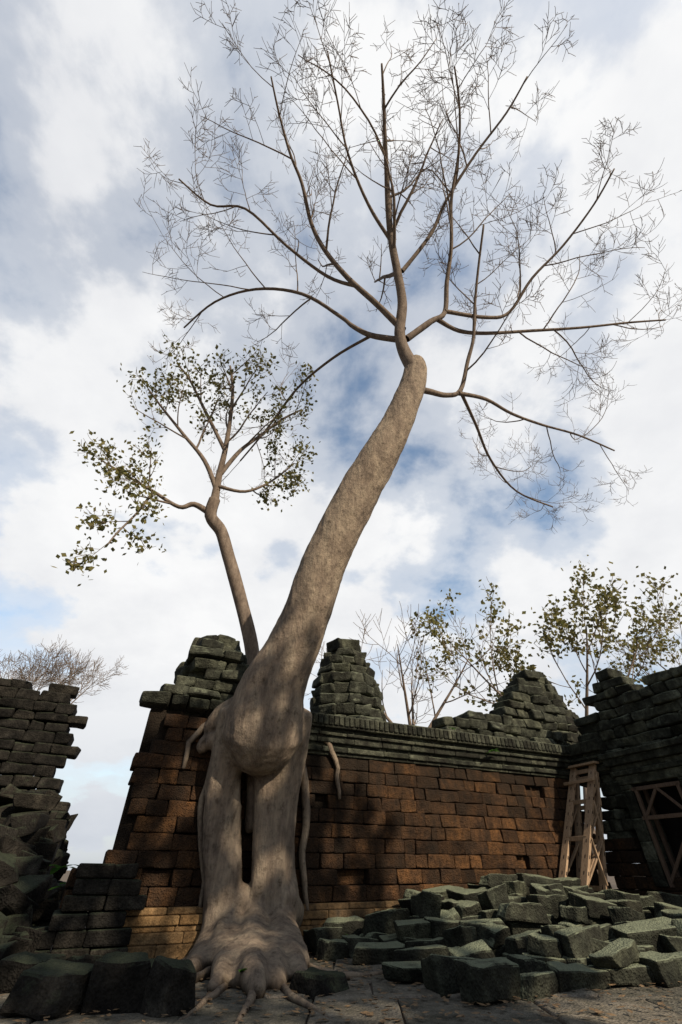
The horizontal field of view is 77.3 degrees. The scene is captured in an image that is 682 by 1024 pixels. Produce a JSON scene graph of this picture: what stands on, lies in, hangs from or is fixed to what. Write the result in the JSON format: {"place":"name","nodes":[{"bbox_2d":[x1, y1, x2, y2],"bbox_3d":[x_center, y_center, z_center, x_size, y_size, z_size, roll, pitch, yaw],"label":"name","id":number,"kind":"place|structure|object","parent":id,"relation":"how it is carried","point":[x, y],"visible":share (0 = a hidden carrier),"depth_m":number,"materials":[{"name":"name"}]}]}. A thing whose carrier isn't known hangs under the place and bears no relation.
{"place":"outdoors","nodes":[
{"label":"outdoors","id":0,"kind":"place"},
{"bbox_2d":[52,335,320,664],"bbox_3d":[-7.280,-1.608,22.308,12.243,22.980,6.754,0,-40,0],"label":"tree","id":1,"kind":"object","parent":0,"point":[90,558],"depth_m":23.19,"materials":[{"name":"green plant"}]},
{"bbox_2d":[0,0,681,869],"label":"sky","id":2,"kind":"structure","parent":0,"point":[83,83],"materials":[{"name":"white"}]},
{"bbox_2d":[51,870,634,1023],"bbox_3d":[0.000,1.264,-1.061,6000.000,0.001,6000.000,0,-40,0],"label":"ground","id":3,"kind":"structure","parent":0,"point":[610,879],"depth_m":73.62,"materials":[{"name":"brown soil"}]},
{"bbox_2d":[0,783,77,959],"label":"rubble","id":4,"kind":"object","parent":3,"relation":"on","point":[35,826],"visible":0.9,"depth_m":11.07,"materials":[{"name":"stone"}]},
{"bbox_2d":[0,678,88,810],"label":"wall fragment","id":5,"kind":"object","parent":4,"relation":"on","point":[31,754],"depth_m":16.95,"materials":[{"name":"stone"}]},
{"bbox_2d":[0,647,84,684],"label":"bare tree","id":6,"kind":"object","parent":3,"relation":"on","point":[19,668],"visible":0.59,"depth_m":79.23,"materials":[{"name":"brown plant"}]},
{"bbox_2d":[7,634,98,704],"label":"bare tree","id":7,"kind":"object","parent":3,"relation":"on","point":[44,666],"visible":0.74,"depth_m":78.09,"materials":[{"name":"brown plant"}]},
{"bbox_2d":[38,647,128,779],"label":"bare tree","id":8,"kind":"object","parent":3,"relation":"on","point":[81,668],"visible":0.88,"depth_m":78.72,"materials":[{"name":"brown plant"}]},
{"bbox_2d":[117,900,399,960],"bbox_3d":[2.276,12.415,12.960,17.085,0.948,1.131,17,-43,-19],"label":"wall base","id":9,"kind":"object","parent":3,"relation":"on","point":[173,932],"visible":0.08,"depth_m":10.40,"materials":[{"name":"beige stone"}]},
{"bbox_2d":[59,709,681,908],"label":"laterite wall","id":10,"kind":"structure","parent":9,"relation":"on","point":[383,831],"depth_m":13.82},
{"bbox_2d":[138,634,681,886],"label":"wall top stones","id":11,"kind":"object","parent":10,"relation":"on","point":[628,736],"visible":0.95,"depth_m":16.67,"materials":[{"name":"grey stone"}]},
{"bbox_2d":[630,781,681,887],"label":"wooden support frame","id":12,"kind":"object","parent":11,"relation":"attached to","point":[654,816],"visible":0.97,"depth_m":15.17,"materials":[{"name":"brown wood"}]},
{"bbox_2d":[558,761,608,890],"bbox_3d":[8.964,11.882,16.126,2.758,4.273,1.500,17,-43,-19],"label":"wooden support frame","id":13,"kind":"object","parent":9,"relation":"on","point":[585,861],"visible":0.84,"depth_m":16.02,"materials":[{"name":"brown wood"}]},
{"bbox_2d":[50,727,499,971],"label":"plants","id":14,"kind":"object","parent":3,"relation":"on","point":[53,870],"visible":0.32,"depth_m":12.11,"materials":[{"name":"green plant"}]},
{"bbox_2d":[177,722,385,1023],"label":"tree roots","id":15,"kind":"object","parent":3,"relation":"on","point":[205,973],"visible":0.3,"depth_m":11.80,"materials":[{"name":"brown plant"}]},
{"bbox_2d":[0,786,681,1020],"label":"stone blocks","id":16,"kind":"structure","parent":3,"relation":"on","point":[79,968],"depth_m":7.11,"materials":[{"name":"stone"}]},
{"bbox_2d":[0,958,681,1023],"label":"paving slabs","id":17,"kind":"structure","parent":3,"relation":"on","point":[275,1004],"depth_m":6.41,"materials":[{"name":"stone"}]},
{"bbox_2d":[0,952,681,1022],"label":"litter dry leaves","id":18,"kind":"object","parent":17,"relation":"on","point":[597,1011],"visible":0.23,"depth_m":6.38,"materials":[{"name":"brown plant"}]},
{"bbox_2d":[303,872,681,1004],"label":"rubble blocks","id":19,"kind":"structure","parent":17,"relation":"on","point":[495,938],"depth_m":9.42,"materials":[{"name":"grey stone"}]},
{"bbox_2d":[133,0,681,998],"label":"tree","id":20,"kind":"object","parent":3,"relation":"on","point":[257,727],"depth_m":15.89,"materials":[{"name":"brown plant"}]},
{"bbox_2d":[305,601,519,727],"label":"bare tree","id":21,"kind":"object","parent":3,"relation":"on","point":[415,695],"visible":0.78,"depth_m":52.41,"materials":[{"name":"grey plant"}]},
{"bbox_2d":[406,555,681,871],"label":"tree","id":22,"kind":"object","parent":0,"point":[563,623],"depth_m":52.13,"materials":[{"name":"green plant"}]},
{"bbox_2d":[592,588,681,684],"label":"tree","id":23,"kind":"object","parent":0,"point":[640,659],"depth_m":60.59,"materials":[{"name":"green plant"}]}
]}

